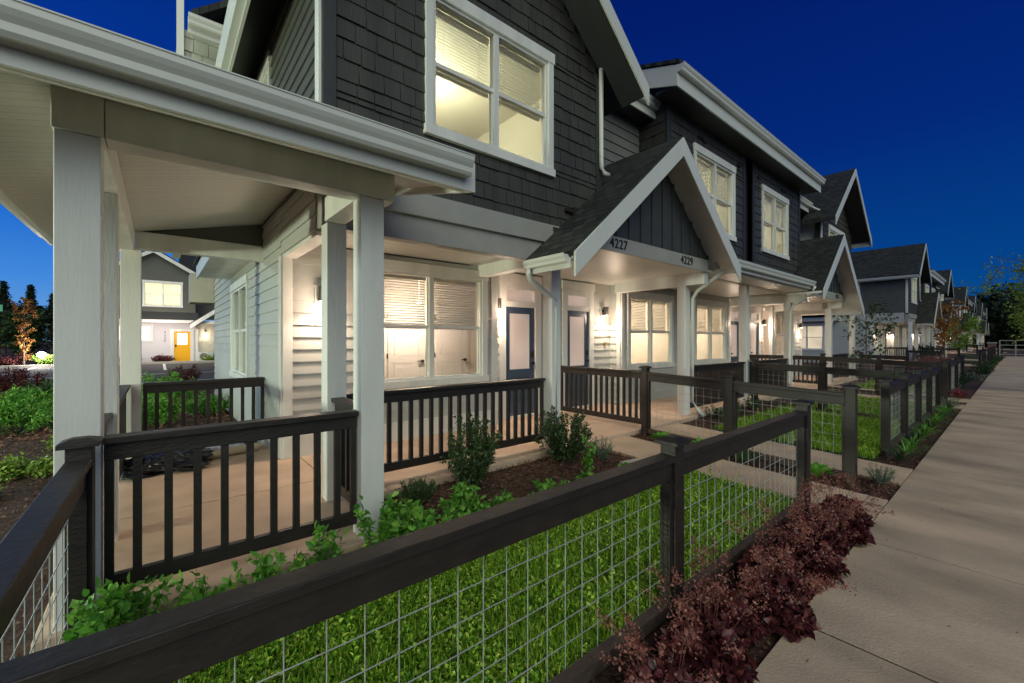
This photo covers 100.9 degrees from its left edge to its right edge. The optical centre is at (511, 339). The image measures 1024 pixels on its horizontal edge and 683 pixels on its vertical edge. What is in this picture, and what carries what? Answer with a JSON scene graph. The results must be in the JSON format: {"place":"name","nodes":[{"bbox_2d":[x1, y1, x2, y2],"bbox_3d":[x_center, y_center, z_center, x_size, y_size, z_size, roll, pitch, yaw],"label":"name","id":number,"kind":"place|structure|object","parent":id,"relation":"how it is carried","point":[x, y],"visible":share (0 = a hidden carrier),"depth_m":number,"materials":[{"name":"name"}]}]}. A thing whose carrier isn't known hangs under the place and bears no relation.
{"place":"outdoors","nodes":[
{"label":"outdoors","id":0,"kind":"place"},
{"bbox_2d":[0,342,1023,682],"bbox_3d":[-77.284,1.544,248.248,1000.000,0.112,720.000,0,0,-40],"label":"ground","id":1,"kind":"structure","parent":0,"point":[972,386],"depth_m":4.45,"materials":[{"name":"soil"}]},
{"bbox_2d":[0,280,12,352],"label":"conifer","id":2,"kind":"object","parent":1,"relation":"on","point":[4,292],"visible":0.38,"depth_m":47.36,"materials":[{"name":"green plant"}]},
{"bbox_2d":[0,354,26,365],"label":"garden shrub","id":3,"kind":"object","parent":1,"relation":"on","point":[6,360],"visible":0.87,"depth_m":23.11,"materials":[{"name":"red plant"}]},
{"bbox_2d":[0,300,46,356],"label":"broadleaf tree","id":4,"kind":"object","parent":1,"relation":"on","point":[40,308],"visible":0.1,"depth_m":36.12,"materials":[{"name":"green plant"}]},
{"bbox_2d":[0,366,47,393],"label":"garden shrub","id":5,"kind":"object","parent":1,"relation":"on","point":[6,384],"visible":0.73,"depth_m":10.83,"materials":[{"name":"red plant"}]},
{"bbox_2d":[10,296,38,364],"bbox_3d":[-26.994,-0.394,23.342,0.992,4.028,1.111,0,0,29],"label":"maple tree","id":6,"kind":"object","parent":1,"relation":"on","point":[23,335],"visible":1,"depth_m":23.31,"materials":[{"name":"orange plant"}]},
{"bbox_2d":[0,308,51,357],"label":"broadleaf tree","id":7,"kind":"object","parent":1,"relation":"on","point":[8,325],"visible":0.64,"depth_m":32.08,"materials":[{"name":"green plant"}]},
{"bbox_2d":[0,398,52,434],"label":"garden shrub","id":8,"kind":"object","parent":1,"relation":"on","point":[18,414],"visible":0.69,"depth_m":6.68,"materials":[{"name":"green plant"}]},
{"bbox_2d":[0,384,52,415],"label":"garden shrub","id":9,"kind":"object","parent":1,"relation":"on","point":[29,396],"visible":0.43,"depth_m":8.10,"materials":[{"name":"green plant"}]},
{"bbox_2d":[0,450,52,484],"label":"garden shrub","id":10,"kind":"object","parent":1,"relation":"on","point":[10,469],"visible":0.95,"depth_m":4.54,"materials":[{"name":"green plant"}]},
{"bbox_2d":[23,284,43,349],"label":"conifer","id":11,"kind":"object","parent":1,"relation":"on","point":[30,292],"visible":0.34,"depth_m":48.67,"materials":[{"name":"green plant"}]},
{"bbox_2d":[20,378,52,393],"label":"garden shrub","id":12,"kind":"object","parent":1,"relation":"on","point":[47,385],"visible":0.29,"depth_m":10.63,"materials":[{"name":"green plant"}]},
{"bbox_2d":[30,353,52,364],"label":"garden shrub","id":13,"kind":"object","parent":1,"relation":"on","point":[47,359],"visible":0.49,"depth_m":23.61,"materials":[{"name":"green plant"}]},
{"bbox_2d":[39,293,52,352],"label":"conifer","id":14,"kind":"object","parent":1,"relation":"on","point":[49,334],"visible":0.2,"depth_m":49.45,"materials":[{"name":"green plant"}]},
{"bbox_2d":[0,362,214,385],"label":"parking court","id":15,"kind":"object","parent":1,"relation":"on","point":[156,370],"depth_m":20.86,"materials":[{"name":"concrete"}]},
{"bbox_2d":[0,360,214,393],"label":"kerb","id":16,"kind":"structure","parent":1,"relation":"on","point":[51,365],"depth_m":26.08,"materials":[{"name":"concrete"}]},
{"bbox_2d":[0,386,235,447],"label":"shrub","id":17,"kind":"object","parent":1,"relation":"on","point":[39,433],"visible":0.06,"depth_m":7.08,"materials":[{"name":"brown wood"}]},
{"bbox_2d":[150,355,175,361],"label":"garden shrub","id":18,"kind":"object","parent":1,"relation":"on","point":[158,358],"visible":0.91,"depth_m":27.16,"materials":[{"name":"red plant"}]},
{"bbox_2d":[142,392,185,426],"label":"garden shrub","id":19,"kind":"object","parent":1,"relation":"on","point":[163,409],"visible":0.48,"depth_m":7.26,"materials":[{"name":"green plant"}]},
{"bbox_2d":[119,251,214,362],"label":"townhouse","id":20,"kind":"structure","parent":1,"relation":"on","point":[176,326],"depth_m":28.31,"materials":[{"name":"white paint"}]},
{"bbox_2d":[119,323,152,341],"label":"window","id":21,"kind":"structure","parent":20,"relation":"in","point":[147,329],"depth_m":27.62,"materials":[{"name":"white glass"}]},
{"bbox_2d":[142,280,182,307],"bbox_3d":[-23.223,-3.040,28.121,2.090,1.720,0.260,0,0,-40],"label":"window","id":22,"kind":"structure","parent":20,"relation":"in","point":[155,293],"depth_m":28.08,"materials":[{"name":"glass"}]},
{"bbox_2d":[170,329,193,360],"bbox_3d":[-22.400,0.400,28.712,1.280,2.240,0.110,0,0,-40],"label":"door","id":23,"kind":"structure","parent":20,"relation":"in","point":[182,340],"depth_m":28.72,"materials":[{"name":"yellow paint"}]},
{"bbox_2d":[142,368,200,403],"bbox_3d":[-7.326,1.041,8.916,1.163,0.948,1.050,0,0,-12],"label":"garden shrub","id":24,"kind":"object","parent":1,"relation":"on","point":[174,373],"visible":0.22,"depth_m":8.92,"materials":[{"name":"green plant"}]},
{"bbox_2d":[164,364,202,380],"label":"garden shrub","id":25,"kind":"object","parent":1,"relation":"on","point":[191,372],"visible":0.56,"depth_m":13.12,"materials":[{"name":"red plant"}]},
{"bbox_2d":[176,390,228,416],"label":"garden shrub","id":26,"kind":"object","parent":1,"relation":"on","point":[189,406],"visible":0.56,"depth_m":8.25,"materials":[{"name":"green plant"}]},
{"bbox_2d":[282,551,317,572],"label":"weed","id":27,"kind":"object","parent":1,"relation":"on","point":[302,562],"visible":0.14,"depth_m":2.55,"materials":[{"name":"green plant"}]},
{"bbox_2d":[0,399,814,682],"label":"garden fence","id":28,"kind":"object","parent":1,"relation":"on","point":[178,643],"visible":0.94,"depth_m":1.46,"materials":[{"name":"black paint"}]},
{"bbox_2d":[395,476,436,504],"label":"ball shrub","id":29,"kind":"object","parent":1,"relation":"on","point":[419,489],"visible":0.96,"depth_m":3.76,"materials":[{"name":"green plant"}]},
{"bbox_2d":[401,496,439,531],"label":"weed","id":30,"kind":"object","parent":1,"relation":"on","point":[420,507],"visible":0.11,"depth_m":3.23,"materials":[{"name":"green plant"}]},
{"bbox_2d":[0,0,871,652],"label":"townhouse row","id":31,"kind":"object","parent":1,"relation":"on","point":[404,232],"visible":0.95,"depth_m":5.01,"materials":[{"name":"grey"}]},
{"bbox_2d":[120,448,214,479],"bbox_3d":[-3.859,1.326,4.673,0.959,0.188,0.771,0,0,-40],"label":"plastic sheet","id":32,"kind":"object","parent":31,"relation":"on","point":[152,465],"visible":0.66,"depth_m":4.54,"materials":[{"name":"black plastic"}]},
{"bbox_2d":[204,442,259,458],"bbox_3d":[-3.479,1.365,5.141,0.097,0.097,0.716,0,0,38],"label":"cardboard tube","id":33,"kind":"object","parent":31,"relation":"on","point":[234,450],"visible":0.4,"depth_m":5.19,"materials":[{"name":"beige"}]},
{"bbox_2d":[229,274,248,377],"bbox_3d":[-4.871,-0.185,7.646,0.200,1.770,2.010,0,0,-40],"label":"window","id":34,"kind":"structure","parent":31,"relation":"in","point":[239,287],"depth_m":7.63,"materials":[{"name":"white paint"}]},
{"bbox_2d":[257,50,271,84],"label":"window","id":35,"kind":"structure","parent":31,"relation":"in","point":[264,76],"depth_m":5.51,"materials":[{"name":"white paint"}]},
{"bbox_2d":[384,301,426,378],"bbox_3d":[-2.017,0.340,8.155,0.910,2.120,0.099,0,0,-40],"label":"interior door","id":36,"kind":"structure","parent":31,"relation":"in","point":[404,349],"depth_m":8.13,"materials":[{"name":"white paint"}]},
{"bbox_2d":[384,259,488,389],"bbox_3d":[-1.232,-0.215,6.336,2.070,1.790,0.200,0,0,-40],"label":"window","id":37,"kind":"structure","parent":31,"relation":"in","point":[393,267],"depth_m":6.34,"materials":[{"name":"white paint"}]},
{"bbox_2d":[434,305,468,375],"bbox_3d":[-1.250,0.340,8.797,0.910,2.120,0.099,0,0,-40],"label":"interior door","id":38,"kind":"structure","parent":31,"relation":"in","point":[451,347],"depth_m":8.81,"materials":[{"name":"white paint"}]},
{"bbox_2d":[423,0,555,177],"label":"window","id":39,"kind":"structure","parent":31,"relation":"in","point":[464,11],"depth_m":5.06,"materials":[{"name":"white paint"}]},
{"bbox_2d":[498,273,542,419],"bbox_3d":[0.145,0.110,7.830,1.050,2.620,0.135,0,0,-40],"label":"door","id":40,"kind":"structure","parent":31,"relation":"in","point":[516,313],"depth_m":7.82,"materials":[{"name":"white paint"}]},
{"bbox_2d":[561,280,594,407],"bbox_3d":[1.369,0.110,8.853,1.020,2.620,0.135,0,0,-40],"label":"door","id":41,"kind":"structure","parent":31,"relation":"in","point":[575,308],"depth_m":8.86,"materials":[{"name":"white paint"}]},
{"bbox_2d":[627,291,674,369],"bbox_3d":[3.294,-0.215,10.121,1.990,1.790,0.200,0,0,-40],"label":"window","id":42,"kind":"structure","parent":31,"relation":"in","point":[649,298],"depth_m":10.08,"materials":[{"name":"white paint"}]},
{"bbox_2d":[694,299,727,364],"bbox_3d":[5.641,-0.215,12.084,1.990,1.790,0.200,0,0,-40],"label":"window","id":43,"kind":"structure","parent":31,"relation":"in","point":[712,306],"depth_m":12.04,"materials":[{"name":"white paint"}]},
{"bbox_2d":[693,142,736,241],"bbox_3d":[4.185,-2.985,8.806,1.870,1.650,0.200,0,0,-40],"label":"window","id":44,"kind":"structure","parent":31,"relation":"in","point":[700,152],"depth_m":9.05,"materials":[{"name":"white paint"}]},
{"bbox_2d":[730,306,738,361],"bbox_3d":[7.229,0.110,13.755,1.020,2.620,0.135,0,0,-40],"label":"door","id":45,"kind":"structure","parent":31,"relation":"in","point":[734,316],"depth_m":13.78,"materials":[{"name":"white paint"}]},
{"bbox_2d":[749,305,760,360],"bbox_3d":[8.452,0.110,14.778,1.050,2.620,0.135,0,0,-40],"label":"door","id":46,"kind":"structure","parent":31,"relation":"in","point":[754,319],"depth_m":14.86,"materials":[{"name":"white paint"}]},
{"bbox_2d":[761,184,789,260],"bbox_3d":[6.777,-2.985,10.975,1.870,1.650,0.200,0,0,-40],"label":"window","id":47,"kind":"structure","parent":31,"relation":"in","point":[775,197],"depth_m":10.94,"materials":[{"name":"white paint"}]},
{"bbox_2d":[774,309,794,354],"bbox_3d":[10.166,-0.215,15.870,2.070,1.790,0.200,0,0,-40],"label":"window","id":48,"kind":"structure","parent":31,"relation":"in","point":[778,324],"depth_m":15.82,"materials":[{"name":"white paint"}]},
{"bbox_2d":[429,508,470,525],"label":"weed","id":49,"kind":"object","parent":1,"relation":"on","point":[445,518],"visible":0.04,"depth_m":3.05,"materials":[{"name":"green plant"}]},
{"bbox_2d":[438,481,479,519],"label":"weed","id":50,"kind":"object","parent":1,"relation":"on","point":[464,491],"visible":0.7,"depth_m":3.43,"materials":[{"name":"green plant"}]},
{"bbox_2d":[446,492,486,518],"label":"weed","id":51,"kind":"object","parent":1,"relation":"on","point":[452,501],"visible":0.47,"depth_m":3.46,"materials":[{"name":"green plant"}]},
{"bbox_2d":[438,410,502,487],"bbox_3d":[-0.390,1.102,4.219,0.614,0.752,0.654,0,0,9],"label":"leafy shrub","id":52,"kind":"object","parent":1,"relation":"on","point":[475,472],"visible":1,"depth_m":4.14,"materials":[{"name":"green plant"}]},
{"bbox_2d":[480,488,518,508],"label":"weed","id":53,"kind":"object","parent":1,"relation":"on","point":[499,500],"visible":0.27,"depth_m":3.50,"materials":[{"name":"green plant"}]},
{"bbox_2d":[532,478,555,491],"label":"weed","id":54,"kind":"object","parent":1,"relation":"on","point":[548,484],"visible":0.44,"depth_m":3.97,"materials":[{"name":"green plant"}]},
{"bbox_2d":[533,405,597,461],"bbox_3d":[0.653,1.147,5.178,0.820,0.694,0.814,0,0,-40],"label":"leafy shrub","id":55,"kind":"object","parent":1,"relation":"on","point":[557,439],"visible":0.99,"depth_m":5.04,"materials":[{"name":"green plant"}]},
{"bbox_2d":[580,433,595,472],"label":"weed","id":56,"kind":"object","parent":1,"relation":"on","point":[587,460],"visible":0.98,"depth_m":4.54,"materials":[{"name":"green plant"}]},
{"bbox_2d":[593,435,614,459],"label":"lavender","id":57,"kind":"object","parent":1,"relation":"on","point":[602,456],"visible":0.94,"depth_m":5.21,"materials":[{"name":"green plant"}]},
{"bbox_2d":[590,596,719,682],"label":"heuchera","id":58,"kind":"object","parent":1,"relation":"on","point":[653,670],"visible":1,"depth_m":1.77,"materials":[{"name":"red plant"}]},
{"bbox_2d":[640,563,771,682],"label":"heuchera","id":59,"kind":"object","parent":1,"relation":"on","point":[722,651],"visible":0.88,"depth_m":1.98,"materials":[{"name":"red plant"}]},
{"bbox_2d":[658,532,798,648],"bbox_3d":[1.199,1.356,2.296,0.518,0.471,0.605,0,0,-40],"label":"heuchera","id":60,"kind":"object","parent":1,"relation":"on","point":[752,630],"visible":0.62,"depth_m":2.26,"materials":[{"name":"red plant"}]},
{"bbox_2d":[594,436,887,520],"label":"walkway","id":61,"kind":"structure","parent":1,"relation":"on","point":[632,447],"depth_m":4.77,"materials":[{"name":"concrete"}]},
{"bbox_2d":[732,447,760,461],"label":"leafy shrub","id":62,"kind":"object","parent":1,"relation":"on","point":[745,456],"visible":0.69,"depth_m":5.27,"materials":[{"name":"green plant"}]},
{"bbox_2d":[639,365,860,485],"bbox_3d":[2.908,1.006,5.626,0.144,1.203,2.704,0,0,-40],"label":"garden fence","id":63,"kind":"object","parent":1,"relation":"on","point":[846,400],"visible":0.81,"depth_m":5.31,"materials":[{"name":"black paint"}]},
{"bbox_2d":[655,423,912,486],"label":"walkway","id":64,"kind":"structure","parent":1,"relation":"on","point":[902,475],"depth_m":5.60,"materials":[{"name":"concrete"}]},
{"bbox_2d":[726,511,846,602],"bbox_3d":[1.703,1.365,2.671,0.494,0.447,0.560,0,0,-29],"label":"heuchera","id":65,"kind":"object","parent":1,"relation":"on","point":[773,548],"visible":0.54,"depth_m":2.67,"materials":[{"name":"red plant"}]},
{"bbox_2d":[731,540,856,642],"bbox_3d":[1.464,1.360,2.379,0.516,0.454,0.606,0,0,-9],"label":"heuchera","id":66,"kind":"object","parent":1,"relation":"on","point":[805,623],"visible":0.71,"depth_m":2.29,"materials":[{"name":"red plant"}]},
{"bbox_2d":[754,497,860,585],"bbox_3d":[2.061,1.362,2.924,0.659,0.458,0.495,0,0,-17],"label":"heuchera","id":67,"kind":"object","parent":1,"relation":"on","point":[815,568],"visible":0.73,"depth_m":2.82,"materials":[{"name":"red plant"}]},
{"bbox_2d":[775,486,870,556],"bbox_3d":[2.325,1.363,3.201,0.590,0.447,0.501,0,0,-9],"label":"heuchera","id":68,"kind":"object","parent":1,"relation":"on","point":[831,538],"visible":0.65,"depth_m":3.11,"materials":[{"name":"red plant"}]},
{"bbox_2d":[811,461,836,477],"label":"hosta","id":69,"kind":"object","parent":1,"relation":"on","point":[817,468],"visible":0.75,"depth_m":4.72,"materials":[{"name":"green plant"}]},
{"bbox_2d":[750,358,904,421],"bbox_3d":[6.390,1.012,8.804,0.144,1.173,2.628,0,0,-40],"label":"garden fence","id":70,"kind":"object","parent":1,"relation":"on","point":[822,371],"visible":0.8,"depth_m":8.71,"materials":[{"name":"black paint"}]},
{"bbox_2d":[790,475,894,546],"bbox_3d":[2.583,1.367,3.343,0.500,0.459,0.649,0,0,-11],"label":"heuchera","id":71,"kind":"object","parent":1,"relation":"on","point":[865,537],"visible":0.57,"depth_m":3.25,"materials":[{"name":"red plant"}]},
{"bbox_2d":[809,471,898,530],"bbox_3d":[2.905,1.371,3.630,0.573,0.462,0.556,0,0,-14],"label":"heuchera","id":72,"kind":"object","parent":1,"relation":"on","point":[867,521],"visible":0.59,"depth_m":3.63,"materials":[{"name":"red plant"}]},
{"bbox_2d":[838,297,898,380],"bbox_3d":[13.062,0.019,15.524,1.925,3.142,1.732,0,0,-40],"label":"young tree","id":73,"kind":"object","parent":1,"relation":"on","point":[872,307],"visible":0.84,"depth_m":15.39,"materials":[{"name":"green plant"}]},
{"bbox_2d":[802,243,954,364],"bbox_3d":[27.321,-2.475,33.655,20.720,8.090,10.230,0,0,-40],"label":"townhouse row","id":74,"kind":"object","parent":1,"relation":"on","point":[911,286],"visible":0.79,"depth_m":26.19,"materials":[{"name":"grey"}]},
{"bbox_2d":[802,323,824,350],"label":"window","id":75,"kind":"structure","parent":74,"relation":"in","point":[813,335],"depth_m":27.96,"materials":[{"name":"glass"}]},
{"bbox_2d":[911,278,916,304],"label":"window","id":76,"kind":"structure","parent":74,"relation":"in","point":[914,280],"depth_m":25.67,"materials":[{"name":"white glass"}]},
{"bbox_2d":[865,463,896,485],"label":"lavender","id":77,"kind":"object","parent":1,"relation":"on","point":[879,479],"visible":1,"depth_m":4.59,"materials":[{"name":"green plant"}]},
{"bbox_2d":[819,353,948,401],"bbox_3d":[10.133,1.006,11.670,0.144,1.203,2.704,0,0,-40],"label":"garden fence","id":78,"kind":"object","parent":1,"relation":"on","point":[878,362],"visible":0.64,"depth_m":11.61,"materials":[{"name":"black paint"}]},
{"bbox_2d":[875,443,929,461],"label":"strap leaved plant","id":79,"kind":"object","parent":1,"relation":"on","point":[900,457],"visible":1,"depth_m":5.44,"materials":[{"name":"green plant"}]},
{"bbox_2d":[879,438,936,455],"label":"strap leaved plant","id":80,"kind":"object","parent":1,"relation":"on","point":[908,449],"visible":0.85,"depth_m":5.82,"materials":[{"name":"green plant"}]},
{"bbox_2d":[878,363,942,457],"bbox_3d":[7.354,1.066,7.651,6.044,1.084,0.144,0,0,-40],"label":"garden fence","id":81,"kind":"object","parent":1,"relation":"on","point":[901,385],"visible":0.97,"depth_m":6.67,"materials":[{"name":"black paint"}]},
{"bbox_2d":[858,352,964,396],"bbox_3d":[12.769,1.040,14.005,4.584,1.132,2.844,0,0,-40],"label":"garden fence","id":82,"kind":"object","parent":1,"relation":"on","point":[957,363],"visible":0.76,"depth_m":13.42,"materials":[{"name":"black paint"}]},
{"bbox_2d":[912,342,939,361],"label":"leafy shrub","id":83,"kind":"object","parent":1,"relation":"on","point":[916,355],"visible":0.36,"depth_m":23.57,"materials":[{"name":"green plant"}]},
{"bbox_2d":[906,348,986,364],"bbox_3d":[24.497,1.040,23.816,5.084,1.132,2.844,0,0,-40],"label":"garden fence","id":84,"kind":"object","parent":1,"relation":"on","point":[981,355],"visible":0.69,"depth_m":22.72,"materials":[{"name":"black paint"}]},
{"bbox_2d":[928,299,968,354],"bbox_3d":[28.610,-0.648,28.002,2.297,4.538,2.317,0,0,-40],"label":"maple tree","id":85,"kind":"object","parent":1,"relation":"on","point":[944,333],"visible":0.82,"depth_m":27.76,"materials":[{"name":"brown plant"}]},
{"bbox_2d":[919,286,978,353],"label":"townhouse row","id":86,"kind":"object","parent":1,"relation":"on","point":[961,294],"visible":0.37,"depth_m":47.08,"materials":[{"name":"grey"}]},
{"bbox_2d":[931,346,993,362],"bbox_3d":[31.017,1.041,29.237,6.044,1.134,2.894,0,0,-40],"label":"garden fence","id":87,"kind":"object","parent":1,"relation":"on","point":[989,353],"visible":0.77,"depth_m":29.25,"materials":[{"name":"black paint"}]},
{"bbox_2d":[937,312,989,350],"bbox_3d":[33.768,-0.237,32.041,3.153,3.715,2.507,0,0,2],"label":"young tree","id":88,"kind":"object","parent":1,"relation":"on","point":[965,339],"visible":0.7,"depth_m":31.69,"materials":[{"name":"green plant"}]},
{"bbox_2d":[954,303,988,348],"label":"townhouse row","id":89,"kind":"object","parent":1,"relation":"on","point":[981,313],"visible":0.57,"depth_m":67.80,"materials":[{"name":"grey"}]},
{"bbox_2d":[966,364,995,375],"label":"leafy shrub","id":90,"kind":"object","parent":1,"relation":"on","point":[982,371],"visible":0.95,"depth_m":18.42,"materials":[{"name":"green plant"}]},
{"bbox_2d":[954,248,1023,350],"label":"street tree","id":91,"kind":"object","parent":1,"relation":"on","point":[1018,285],"visible":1,"depth_m":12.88,"materials":[{"name":"green plant"}]},
{"bbox_2d":[968,281,1023,346],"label":"woods","id":92,"kind":"object","parent":1,"relation":"on","point":[993,302],"visible":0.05,"depth_m":79.73,"materials":[{"name":"green plant"}]},
{"bbox_2d":[0,0,1023,340],"label":"sky","id":93,"kind":"structure","parent":0,"point":[924,99],"materials":[{"name":"blue"}]},
{"bbox_2d":[188,355,1000,682],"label":"lawn soil","id":94,"kind":"structure","parent":0,"point":[546,569],"depth_m":2.33,"materials":[{"name":"brown soil"}]},
{"bbox_2d":[57,582,139,641],"bbox_3d":[-1.860,1.303,1.918,0.248,0.407,0.288,0,0,7],"label":"weed","id":95,"kind":"object","parent":94,"relation":"on","point":[92,622],"visible":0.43,"depth_m":1.87,"materials":[{"name":"green plant"}]},
{"bbox_2d":[95,571,184,624],"bbox_3d":[-1.867,1.319,2.041,0.346,0.416,0.383,0,0,22],"label":"weed","id":96,"kind":"object","parent":94,"relation":"on","point":[106,603],"visible":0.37,"depth_m":2.10,"materials":[{"name":"green plant"}]},
{"bbox_2d":[169,569,226,605],"bbox_3d":[-1.655,1.373,2.240,0.253,0.289,0.283,0,0,-40],"label":"weed","id":97,"kind":"object","parent":94,"relation":"on","point":[187,596],"visible":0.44,"depth_m":2.26,"materials":[{"name":"green plant"}]},
{"bbox_2d":[217,549,286,589],"bbox_3d":[-1.518,1.368,2.473,0.349,0.266,0.228,0,0,-40],"label":"weed","id":98,"kind":"object","parent":94,"relation":"on","point":[265,570],"visible":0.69,"depth_m":2.48,"materials":[{"name":"green plant"}]},
{"bbox_2d":[305,520,349,564],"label":"weed","id":99,"kind":"object","parent":94,"relation":"on","point":[320,530],"visible":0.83,"depth_m":2.70,"materials":[{"name":"green plant"}]},
{"bbox_2d":[155,538,560,682],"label":"lawn","id":100,"kind":"structure","parent":94,"relation":"on","point":[351,663],"depth_m":2.02,"materials":[{"name":"green plant"}]},
{"bbox_2d":[353,491,407,546],"bbox_3d":[-0.877,1.263,2.846,0.364,0.478,0.259,0,0,-27],"label":"weed","id":101,"kind":"object","parent":94,"relation":"on","point":[390,525],"visible":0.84,"depth_m":2.83,"materials":[{"name":"green plant"}]},
{"bbox_2d":[394,502,435,535],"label":"weed","id":102,"kind":"object","parent":94,"relation":"on","point":[420,521],"visible":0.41,"depth_m":2.91,"materials":[{"name":"green plant"}]},
{"bbox_2d":[443,465,795,676],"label":"lawn","id":103,"kind":"structure","parent":94,"relation":"on","point":[608,536],"depth_m":2.79,"materials":[{"name":"green plant"}]},
{"bbox_2d":[712,403,912,458],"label":"lawn","id":104,"kind":"structure","parent":94,"relation":"on","point":[865,446],"depth_m":6.95,"materials":[{"name":"green plant"}]},
{"bbox_2d":[789,388,934,422],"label":"lawn","id":105,"kind":"structure","parent":94,"relation":"on","point":[866,404],"depth_m":9.34,"materials":[{"name":"green plant"}]},
{"bbox_2d":[753,356,1023,682],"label":"sidewalk","id":106,"kind":"structure","parent":0,"point":[909,605],"depth_m":2.78,"materials":[{"name":"concrete"}]},
{"bbox_2d":[972,312,1023,347],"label":"wooded hill","id":107,"kind":"structure","parent":0,"point":[1003,342],"depth_m":85.55,"materials":[{"name":"green plant"}]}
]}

